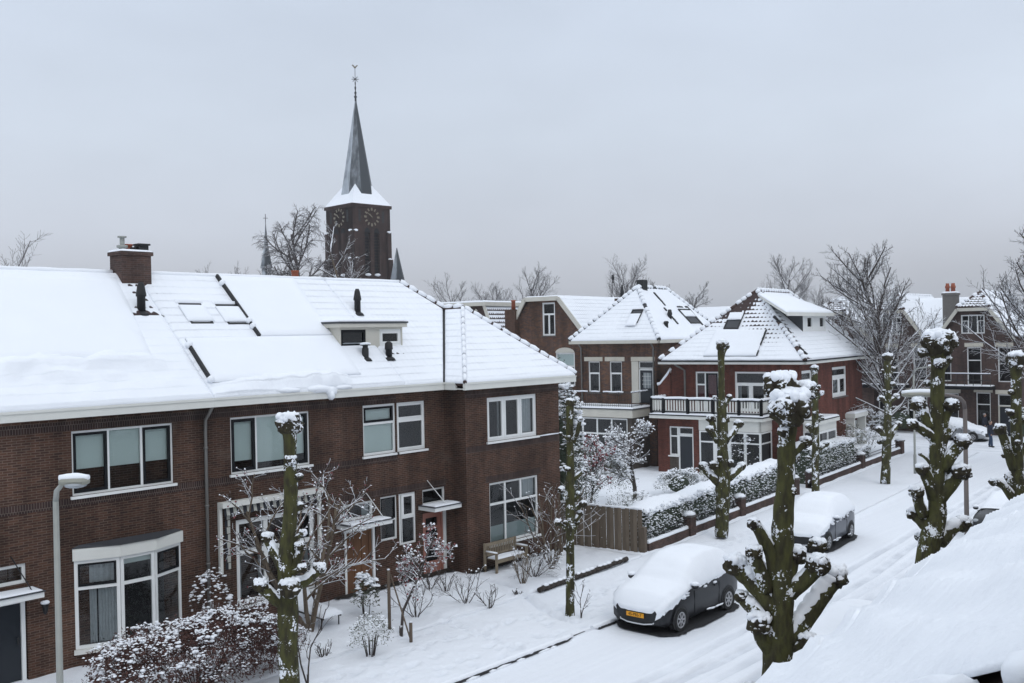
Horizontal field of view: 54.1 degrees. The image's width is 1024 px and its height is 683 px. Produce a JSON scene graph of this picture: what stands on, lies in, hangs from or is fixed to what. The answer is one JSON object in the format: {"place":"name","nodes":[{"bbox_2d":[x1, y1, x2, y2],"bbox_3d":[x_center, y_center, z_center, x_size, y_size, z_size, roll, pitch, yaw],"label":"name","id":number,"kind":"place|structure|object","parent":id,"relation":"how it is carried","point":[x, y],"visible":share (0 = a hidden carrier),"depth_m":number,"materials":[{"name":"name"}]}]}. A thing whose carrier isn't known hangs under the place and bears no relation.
{"place":"outdoors","nodes":[
{"label":"outdoors","id":0,"kind":"place"},
{"bbox_2d":[145,271,405,624],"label":"terraced house","id":1,"kind":"structure","parent":0,"point":[261,351],"depth_m":30.50,"materials":[{"name":"brown brick"}]},
{"bbox_2d":[229,411,313,477],"bbox_3d":[-7.245,2.972,29.498,0.730,1.680,2.860,-1,1,42],"label":"window","id":2,"kind":"structure","parent":1,"relation":"in","point":[259,432],"depth_m":29.17,"materials":[{"name":"white glass"}]},
{"bbox_2d":[236,508,314,609],"bbox_3d":[-7.106,6.309,29.605,0.730,2.520,2.860,-1,1,42],"label":"window","id":3,"kind":"structure","parent":1,"relation":"in","point":[264,518],"depth_m":29.17,"materials":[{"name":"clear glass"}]},
{"bbox_2d":[346,529,372,593],"bbox_3d":[-4.852,6.978,31.793,0.100,1.960,1.060,-1,1,42],"label":"door","id":4,"kind":"structure","parent":1,"relation":"in","point":[363,541],"depth_m":31.78,"materials":[{"name":"brown wood"}]},
{"bbox_2d":[362,403,398,458],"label":"window","id":5,"kind":"structure","parent":1,"relation":"in","point":[378,435],"depth_m":32.51,"materials":[{"name":"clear glass"}]},
{"bbox_2d":[380,495,396,540],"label":"window","id":6,"kind":"structure","parent":1,"relation":"in","point":[390,501],"depth_m":33.07,"materials":[{"name":"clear glass"}]},
{"bbox_2d":[12,543,641,682],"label":"garden","id":7,"kind":"object","parent":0,"point":[444,609],"visible":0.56,"depth_m":29.67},
{"bbox_2d":[81,593,314,682],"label":"hedge","id":8,"kind":"object","parent":7,"relation":"on","point":[244,625],"visible":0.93,"depth_m":22.68,"materials":[{"name":"red plant"}]},
{"bbox_2d":[188,567,232,642],"bbox_3d":[-8.038,7.085,26.719,1.222,2.153,1.205,-1,0,-3],"label":"shrub","id":9,"kind":"object","parent":7,"relation":"on","point":[228,597],"visible":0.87,"depth_m":26.66,"materials":[{"name":"white plant"}]},
{"bbox_2d":[214,461,397,631],"bbox_3d":[-5.388,5.690,27.595,4.225,4.919,5.155,-1,0,25],"label":"bare tree","id":10,"kind":"object","parent":7,"relation":"on","point":[320,581],"visible":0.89,"depth_m":27.07,"materials":[{"name":"plant"}]},
{"bbox_2d":[297,587,342,628],"bbox_3d":[-5.669,7.450,28.537,1.850,1.197,0.680,-1,1,42],"label":"garden lounger","id":11,"kind":"object","parent":7,"relation":"on","point":[331,611],"visible":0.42,"depth_m":28.21,"materials":[{"name":"metal"}]},
{"bbox_2d":[349,570,380,615],"bbox_3d":[-4.263,7.362,29.120,0.931,1.412,0.899,-1,0,24],"label":"shrub","id":12,"kind":"object","parent":7,"relation":"on","point":[365,578],"visible":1,"depth_m":28.99,"materials":[{"name":"grey plant"}]},
{"bbox_2d":[335,568,454,598],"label":"soil","id":13,"kind":"structure","parent":7,"relation":"on","point":[442,571],"depth_m":32.67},
{"bbox_2d":[384,580,433,616],"bbox_3d":[-2.906,7.394,28.808,1.486,1.396,1.233,-1,0,-16],"label":"shrub","id":14,"kind":"object","parent":7,"relation":"on","point":[414,605],"visible":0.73,"depth_m":28.81,"materials":[{"name":"plant"}]},
{"bbox_2d":[394,523,457,636],"bbox_3d":[-2.487,6.540,27.722,1.610,3.103,1.700,-1,1,42],"label":"bare tree","id":15,"kind":"object","parent":7,"relation":"on","point":[426,537],"visible":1,"depth_m":27.67,"materials":[{"name":"plant"}]},
{"bbox_2d":[428,564,490,603],"bbox_3d":[-1.620,7.401,30.054,1.686,1.314,1.279,-1,1,-36],"label":"shrub","id":16,"kind":"object","parent":7,"relation":"on","point":[463,600],"visible":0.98,"depth_m":30.09,"materials":[{"name":"plant"}]},
{"bbox_2d":[483,536,528,573],"bbox_3d":[-0.198,7.380,34.645,0.635,0.970,1.640,-1,1,42],"label":"bench","id":17,"kind":"object","parent":7,"relation":"on","point":[497,557],"visible":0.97,"depth_m":34.58,"materials":[{"name":"grey wood"}]},
{"bbox_2d":[508,541,564,577],"bbox_3d":[0.973,7.253,33.312,1.846,1.493,2.035,-1,1,42],"label":"shrub","id":18,"kind":"object","parent":7,"relation":"on","point":[541,561],"visible":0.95,"depth_m":33.19,"materials":[{"name":"white plant"}]},
{"bbox_2d":[499,464,604,568],"bbox_3d":[1.381,6.028,34.224,3.498,3.876,3.030,-1,0,10],"label":"shrub","id":19,"kind":"object","parent":7,"relation":"on","point":[556,536],"visible":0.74,"depth_m":34.26,"materials":[{"name":"plant"}]},
{"bbox_2d":[537,557,628,592],"bbox_3d":[2.436,7.699,33.330,0.199,0.264,5.158,-1,1,39],"label":"garden edging","id":20,"kind":"object","parent":7,"relation":"on","point":[549,585],"visible":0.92,"depth_m":33.22,"materials":[{"name":"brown wood"}]},
{"bbox_2d":[321,277,576,579],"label":"terraced house","id":21,"kind":"structure","parent":0,"point":[477,413],"depth_m":34.69,"materials":[{"name":"brown brick"}]},
{"bbox_2d":[341,330,365,345],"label":"window","id":22,"kind":"structure","parent":21,"relation":"in","point":[347,336],"depth_m":32.82,"materials":[{"name":"black glass"}]},
{"bbox_2d":[379,329,400,344],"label":"window","id":23,"kind":"structure","parent":21,"relation":"in","point":[392,335],"depth_m":34.05,"materials":[{"name":"clear glass"}]},
{"bbox_2d":[399,492,415,544],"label":"window","id":24,"kind":"structure","parent":21,"relation":"in","point":[407,500],"depth_m":33.58,"materials":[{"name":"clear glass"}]},
{"bbox_2d":[396,401,428,453],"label":"window","id":25,"kind":"structure","parent":21,"relation":"in","point":[410,415],"depth_m":33.96,"materials":[{"name":"clear glass"}]},
{"bbox_2d":[424,513,440,572],"bbox_3d":[-2.820,6.889,34.253,0.350,2.020,0.800,-1,1,42],"label":"door","id":26,"kind":"structure","parent":21,"relation":"in","point":[433,518],"depth_m":34.41,"materials":[{"name":"orange wood"}]},
{"bbox_2d":[422,486,443,503],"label":"window","id":27,"kind":"structure","parent":21,"relation":"in","point":[429,495],"depth_m":34.75,"materials":[{"name":"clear glass"}]},
{"bbox_2d":[487,394,539,443],"bbox_3d":[-0.189,2.734,35.889,0.730,1.600,2.780,-1,1,42],"label":"window","id":28,"kind":"structure","parent":21,"relation":"in","point":[508,417],"depth_m":36.08,"materials":[{"name":"clear glass"}]},
{"bbox_2d":[489,475,540,547],"bbox_3d":[-0.111,6.018,35.929,0.730,2.230,2.740,-1,1,42],"label":"window","id":29,"kind":"structure","parent":21,"relation":"in","point":[502,525],"depth_m":36.21,"materials":[{"name":"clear glass"}]},
{"bbox_2d":[0,0,1023,308],"label":"sky","id":30,"kind":"structure","parent":0,"point":[706,140],"materials":[{"name":"grey"}]},
{"bbox_2d":[254,448,978,682],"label":"pavement","id":31,"kind":"structure","parent":0,"point":[448,650],"depth_m":27.89,"materials":[{"name":"white snow"}]},
{"bbox_2d":[53,473,89,682],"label":"street lamp","id":32,"kind":"object","parent":31,"relation":"on","point":[73,480],"visible":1,"depth_m":17.88,"materials":[{"name":"metal"}]},
{"bbox_2d":[252,411,326,682],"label":"pollarded tree","id":33,"kind":"object","parent":31,"relation":"on","point":[286,556],"visible":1,"depth_m":21.36,"materials":[{"name":"green plant"}]},
{"bbox_2d":[273,581,333,682],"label":"shrub","id":34,"kind":"object","parent":31,"relation":"on","point":[310,646],"visible":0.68,"depth_m":23.31,"materials":[{"name":"brown plant"}]},
{"bbox_2d":[346,611,394,656],"bbox_3d":[-3.594,7.465,25.514,1.286,1.238,1.246,-1,1,42],"label":"shrub","id":35,"kind":"object","parent":31,"relation":"on","point":[365,646],"visible":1,"depth_m":25.48,"materials":[{"name":"grey plant"}]},
{"bbox_2d":[554,398,586,616],"bbox_3d":[1.682,4.818,28.798,0.972,6.400,0.582,-1,0,5],"label":"pollarded tree","id":36,"kind":"object","parent":31,"relation":"on","point":[570,524],"visible":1,"depth_m":28.70,"materials":[{"name":"green plant"}]},
{"bbox_2d":[698,339,745,537],"bbox_3d":[8.224,3.754,39.036,1.897,7.727,0.889,-1,0,-2],"label":"pollarded tree","id":37,"kind":"object","parent":31,"relation":"on","point":[721,473],"visible":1,"depth_m":38.86,"materials":[{"name":"green plant"}]},
{"bbox_2d":[805,364,829,491],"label":"pollarded tree","id":38,"kind":"object","parent":31,"relation":"on","point":[813,426],"visible":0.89,"depth_m":48.36,"materials":[{"name":"green plant"}]},
{"bbox_2d":[875,352,902,483],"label":"pollarded tree","id":39,"kind":"object","parent":31,"relation":"on","point":[887,432],"visible":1,"depth_m":51.65,"materials":[{"name":"green plant"}]},
{"bbox_2d":[463,452,1023,682],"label":"road","id":40,"kind":"structure","parent":0,"point":[877,553],"depth_m":26.66,"materials":[{"name":"white snow"}]},
{"bbox_2d":[441,631,584,682],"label":"kerb","id":41,"kind":"structure","parent":40,"relation":"on","point":[499,664],"depth_m":24.85,"materials":[{"name":"stone"}]},
{"bbox_2d":[613,543,736,631],"bbox_3d":[4.730,6.961,28.835,2.365,1.861,4.348,-1,1,42],"label":"parked car","id":42,"kind":"object","parent":40,"relation":"on","point":[675,587],"visible":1,"depth_m":27.95,"materials":[{"name":"black metal"}]},
{"bbox_2d":[617,603,738,635],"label":"bare road","id":43,"kind":"structure","parent":40,"relation":"on","point":[704,618],"depth_m":27.85,"materials":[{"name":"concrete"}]},
{"bbox_2d":[805,534,857,552],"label":"bare road","id":44,"kind":"structure","parent":40,"relation":"on","point":[841,541],"depth_m":38.05,"materials":[{"name":"grey asphalt"}]},
{"bbox_2d":[794,491,854,550],"bbox_3d":[11.710,6.779,38.330,2.297,1.806,4.274,-1,1,42],"label":"parked car","id":45,"kind":"object","parent":44,"relation":"on","point":[829,517],"visible":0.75,"depth_m":37.61,"materials":[{"name":"grey metal"}]},
{"bbox_2d":[901,389,968,534],"bbox_3d":[11.708,4.580,27.631,1.746,6.564,0.380,-1,0,6],"label":"street lamp","id":46,"kind":"object","parent":40,"relation":"on","point":[923,393],"visible":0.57,"depth_m":27.46,"materials":[{"name":"grey metal"}]},
{"bbox_2d":[972,490,1008,526],"bbox_3d":[19.443,6.735,39.319,2.228,1.573,4.048,-1,1,42],"label":"parked car","id":47,"kind":"object","parent":40,"relation":"on","point":[995,500],"visible":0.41,"depth_m":39.01,"materials":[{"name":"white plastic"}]},
{"bbox_2d":[574,445,919,555],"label":"garden","id":48,"kind":"object","parent":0,"point":[646,476],"visible":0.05,"depth_m":51.75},
{"bbox_2d":[557,357,587,508],"bbox_3d":[1.777,3.865,39.911,2.334,6.486,2.416,-1,1,42],"label":"conifer","id":49,"kind":"object","parent":48,"relation":"on","point":[562,414],"visible":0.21,"depth_m":39.59,"materials":[{"name":"green plant"}]},
{"bbox_2d":[574,456,602,503],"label":"shrub","id":50,"kind":"object","parent":48,"relation":"on","point":[592,478],"visible":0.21,"depth_m":42.73,"materials":[{"name":"white plant"}]},
{"bbox_2d":[578,432,615,502],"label":"bare tree","id":51,"kind":"object","parent":48,"relation":"on","point":[599,456],"visible":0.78,"depth_m":44.86,"materials":[{"name":"white plant"}]},
{"bbox_2d":[561,501,646,552],"bbox_3d":[2.459,7.083,38.192,5.862,1.964,0.200,-1,1,35],"label":"wooden fence","id":52,"kind":"object","parent":48,"relation":"on","point":[621,534],"visible":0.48,"depth_m":37.27,"materials":[{"name":"brown wood"}]},
{"bbox_2d":[574,435,637,496],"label":"shrub","id":53,"kind":"object","parent":48,"relation":"on","point":[618,461],"visible":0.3,"depth_m":46.13,"materials":[{"name":"grey plant"}]},
{"bbox_2d":[599,418,654,497],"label":"bare tree","id":54,"kind":"object","parent":48,"relation":"on","point":[627,446],"visible":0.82,"depth_m":47.20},
{"bbox_2d":[605,489,651,509],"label":"shrub","id":55,"kind":"object","parent":48,"relation":"on","point":[639,494],"visible":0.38,"depth_m":41.99,"materials":[{"name":"grey plant"}]},
{"bbox_2d":[653,467,700,491],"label":"shrub","id":56,"kind":"object","parent":48,"relation":"on","point":[676,483],"visible":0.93,"depth_m":48.99,"materials":[{"name":"white plant"}]},
{"bbox_2d":[621,458,777,539],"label":"hedge","id":57,"kind":"object","parent":48,"relation":"on","point":[661,511],"visible":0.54,"depth_m":40.92,"materials":[{"name":"green plant"}]},
{"bbox_2d":[647,474,800,550],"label":"garden wall","id":58,"kind":"structure","parent":48,"relation":"on","point":[692,526],"depth_m":40.45,"materials":[{"name":"brick"}]},
{"bbox_2d":[795,436,856,483],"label":"hedge","id":59,"kind":"object","parent":48,"relation":"on","point":[838,450],"visible":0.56,"depth_m":54.02,"materials":[{"name":"green plant"}]},
{"bbox_2d":[804,438,904,487],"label":"garden wall","id":60,"kind":"structure","parent":48,"relation":"on","point":[862,462],"depth_m":56.24,"materials":[{"name":"brick"}]},
{"bbox_2d":[837,419,875,451],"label":"shrub","id":61,"kind":"object","parent":48,"relation":"on","point":[857,430],"visible":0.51,"depth_m":59.27,"materials":[{"name":"grey plant"}]},
{"bbox_2d":[856,406,897,445],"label":"shrub","id":62,"kind":"object","parent":48,"relation":"on","point":[872,421],"visible":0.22,"depth_m":64.13,"materials":[{"name":"grey plant"}]},
{"bbox_2d":[811,239,958,415],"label":"bare tree","id":63,"kind":"object","parent":48,"relation":"on","point":[867,306],"visible":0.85,"depth_m":61.78,"materials":[{"name":"grey plant"}]},
{"bbox_2d":[867,434,1002,453],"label":"cross street","id":64,"kind":"structure","parent":0,"point":[923,442],"depth_m":69.19,"materials":[{"name":"white snow"}]},
{"bbox_2d":[950,438,987,441],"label":"bare road","id":65,"kind":"structure","parent":64,"relation":"on","point":[981,440],"depth_m":70.70,"materials":[{"name":"grey asphalt"}]},
{"bbox_2d":[950,417,988,441],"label":"parked car","id":66,"kind":"object","parent":65,"relation":"on","point":[976,432],"visible":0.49,"depth_m":70.51,"materials":[{"name":"silver metal"}]},
{"bbox_2d":[866,430,1023,440],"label":"pavement","id":67,"kind":"structure","parent":0,"point":[910,433],"depth_m":75.14,"materials":[{"name":"white snow"}]},
{"bbox_2d":[879,405,920,428],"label":"shrub","id":68,"kind":"object","parent":67,"relation":"on","point":[900,416],"visible":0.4,"depth_m":76.37,"materials":[{"name":"green plant"}]},
{"label":"ground","id":69,"kind":"structure","parent":0,"visible":0},
{"bbox_2d":[0,236,214,682],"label":"terraced house","id":70,"kind":"structure","parent":69,"relation":"on","point":[103,385],"depth_m":25.74,"materials":[{"name":"brown brick"}]},
{"bbox_2d":[0,603,21,682],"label":"door","id":71,"kind":"structure","parent":70,"relation":"in","point":[10,624],"depth_m":23.86,"materials":[{"name":"metal"}]},
{"bbox_2d":[74,557,121,649],"bbox_3d":[-10.439,6.562,25.248,1.065,2.210,0.212,-1,0,-25],"label":"window","id":72,"kind":"structure","parent":70,"relation":"in","point":[105,596],"depth_m":25.33,"materials":[{"name":"white glass"}]},
{"bbox_2d":[70,423,177,499],"bbox_3d":[-10.248,3.061,26.141,0.730,1.690,2.870,-1,1,42],"label":"window","id":73,"kind":"structure","parent":70,"relation":"in","point":[108,447],"depth_m":26.02,"materials":[{"name":"white glass"}]},
{"bbox_2d":[120,550,155,638],"bbox_3d":[-9.726,6.544,25.863,0.350,2.210,0.920,-1,1,42],"label":"window","id":74,"kind":"structure","parent":70,"relation":"in","point":[134,568],"depth_m":26.03,"materials":[{"name":"clear glass"}]},
{"bbox_2d":[149,542,181,630],"bbox_3d":[-9.202,6.528,26.632,0.212,2.210,1.046,-1,0,19],"label":"window","id":75,"kind":"structure","parent":70,"relation":"in","point":[160,571],"depth_m":26.60,"materials":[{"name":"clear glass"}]},
{"bbox_2d":[251,202,339,276],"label":"bare tree","id":76,"kind":"object","parent":69,"relation":"on","point":[292,255],"visible":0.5,"depth_m":105.19,"materials":[{"name":"plant"}]},
{"bbox_2d":[291,221,370,278],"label":"bare tree","id":77,"kind":"object","parent":69,"relation":"on","point":[351,274],"visible":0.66,"depth_m":93.66,"materials":[{"name":"brown plant"}]},
{"bbox_2d":[324,65,404,280],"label":"church","id":78,"kind":"structure","parent":69,"relation":"on","point":[358,207],"depth_m":152.93,"materials":[{"name":"brick"}]},
{"bbox_2d":[425,272,474,301],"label":"bare tree","id":79,"kind":"object","parent":69,"relation":"on","point":[454,295],"visible":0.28,"depth_m":131.88,"materials":[{"name":"grey plant"}]},
{"bbox_2d":[442,300,520,328],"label":"mansard house","id":80,"kind":"structure","parent":69,"relation":"on","point":[493,311],"depth_m":75.56,"materials":[{"name":"brick"}]},
{"bbox_2d":[504,262,560,300],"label":"bare tree","id":81,"kind":"object","parent":69,"relation":"on","point":[536,284],"visible":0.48,"depth_m":107.82,"materials":[{"name":"grey plant"}]},
{"bbox_2d":[505,285,623,401],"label":"gabled house","id":82,"kind":"structure","parent":69,"relation":"on","point":[550,324],"depth_m":67.17,"materials":[{"name":"brick"}]},
{"bbox_2d":[541,302,555,336],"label":"window","id":83,"kind":"structure","parent":82,"relation":"in","point":[548,308],"depth_m":67.50,"materials":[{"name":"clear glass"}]},
{"bbox_2d":[555,348,574,385],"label":"window","id":84,"kind":"structure","parent":82,"relation":"in","point":[567,354],"depth_m":66.24,"materials":[{"name":"grey glass"}]},
{"bbox_2d":[605,254,651,296],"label":"bare tree","id":85,"kind":"object","parent":69,"relation":"on","point":[626,287],"visible":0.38,"depth_m":107.19,"materials":[{"name":"grey plant"}]},
{"bbox_2d":[559,280,709,468],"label":"villa","id":86,"kind":"object","parent":69,"relation":"on","point":[625,341],"visible":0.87,"depth_m":61.48,"materials":[{"name":"brick"}]},
{"bbox_2d":[588,361,600,393],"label":"window","id":87,"kind":"structure","parent":86,"relation":"in","point":[594,366],"depth_m":63.16,"materials":[{"name":"clear glass"}]},
{"bbox_2d":[574,417,627,450],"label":"window","id":88,"kind":"structure","parent":86,"relation":"in","point":[594,425],"depth_m":61.37,"materials":[{"name":"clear glass"}]},
{"bbox_2d":[609,361,622,393],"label":"window","id":89,"kind":"structure","parent":86,"relation":"in","point":[615,366],"depth_m":62.26,"materials":[{"name":"clear glass"}]},
{"bbox_2d":[640,370,652,402],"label":"door","id":90,"kind":"structure","parent":86,"relation":"in","point":[646,380],"depth_m":60.57,"materials":[{"name":"grey glass"}]},
{"bbox_2d":[648,287,873,474],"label":"villa","id":91,"kind":"object","parent":69,"relation":"on","point":[762,331],"visible":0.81,"depth_m":57.08,"materials":[{"name":"red brick"}]},
{"bbox_2d":[668,426,679,456],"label":"window","id":92,"kind":"structure","parent":91,"relation":"in","point":[674,430],"depth_m":57.36,"materials":[{"name":"clear glass"}]},
{"bbox_2d":[680,436,692,468],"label":"door","id":93,"kind":"structure","parent":91,"relation":"in","point":[686,448],"depth_m":56.78,"materials":[{"name":"wood"}]},
{"bbox_2d":[696,372,717,411],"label":"window","id":94,"kind":"structure","parent":91,"relation":"in","point":[706,382],"depth_m":57.55,"materials":[{"name":"clear glass"}]},
{"bbox_2d":[699,430,714,464],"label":"window","id":95,"kind":"structure","parent":91,"relation":"in","point":[706,443],"depth_m":56.54,"materials":[{"name":"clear glass"}]},
{"bbox_2d":[735,372,766,411],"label":"window","id":96,"kind":"structure","parent":91,"relation":"in","point":[747,384],"depth_m":56.36,"materials":[{"name":"clear glass"}]},
{"bbox_2d":[740,431,771,465],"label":"window","id":97,"kind":"structure","parent":91,"relation":"in","point":[750,447],"depth_m":54.26,"materials":[{"name":"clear glass"}]},
{"bbox_2d":[832,366,847,398],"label":"window","id":98,"kind":"structure","parent":91,"relation":"in","point":[838,373],"depth_m":60.21,"materials":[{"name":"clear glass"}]},
{"bbox_2d":[761,253,813,300],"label":"bare tree","id":99,"kind":"object","parent":69,"relation":"on","point":[805,287],"visible":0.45,"depth_m":104.65,"materials":[{"name":"grey plant"}]},
{"bbox_2d":[823,296,877,429],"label":"gabled house","id":100,"kind":"structure","parent":69,"relation":"on","point":[868,395],"depth_m":79.20,"materials":[{"name":"brick"}]},
{"bbox_2d":[755,493,1023,682],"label":"snowy roof","id":101,"kind":"structure","parent":69,"relation":"on","point":[953,612],"depth_m":3.27,"materials":[{"name":"snow"}]},
{"bbox_2d":[862,293,1023,431],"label":"gabled house","id":102,"kind":"structure","parent":69,"relation":"on","point":[930,303],"depth_m":77.94,"materials":[{"name":"brick"}]},
{"bbox_2d":[941,283,1023,436],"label":"gabled house","id":103,"kind":"structure","parent":69,"relation":"on","point":[974,386],"depth_m":74.20,"materials":[{"name":"brick"}]},
{"bbox_2d":[961,314,984,333],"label":"window","id":104,"kind":"structure","parent":103,"relation":"in","point":[965,319],"depth_m":74.64,"materials":[{"name":"clear glass"}]},
{"bbox_2d":[967,347,981,384],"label":"window","id":105,"kind":"structure","parent":103,"relation":"in","point":[973,362],"depth_m":74.66,"materials":[{"name":"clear glass"}]},
{"bbox_2d":[976,392,990,425],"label":"window","id":106,"kind":"structure","parent":103,"relation":"in","point":[983,400],"depth_m":74.26,"materials":[{"name":"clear glass"}]},
{"bbox_2d":[998,347,1010,381],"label":"window","id":107,"kind":"structure","parent":103,"relation":"in","point":[1003,378],"depth_m":73.29,"materials":[{"name":"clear glass"}]},
{"bbox_2d":[952,227,1023,379],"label":"bare tree","id":108,"kind":"object","parent":69,"relation":"on","point":[1013,306],"visible":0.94,"depth_m":56.68,"materials":[{"name":"grey plant"}]},
{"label":"pavement","id":109,"kind":"structure","parent":0,"visible":0},
{"bbox_2d":[722,370,848,682],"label":"pollarded tree","id":110,"kind":"object","parent":109,"relation":"on","point":[775,583],"visible":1,"depth_m":14.68,"materials":[{"name":"green plant"}]},
{"bbox_2d":[906,327,972,563],"bbox_3d":[8.771,3.793,20.547,1.348,8.178,1.008,-1,0,15],"label":"pollarded tree","id":111,"kind":"object","parent":109,"relation":"on","point":[942,473],"visible":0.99,"depth_m":20.37,"materials":[{"name":"green plant"}]},
{"bbox_2d":[988,350,1023,500],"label":"pollarded tree","id":112,"kind":"object","parent":109,"relation":"on","point":[1012,454],"visible":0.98,"depth_m":26.87,"materials":[{"name":"green plant"}]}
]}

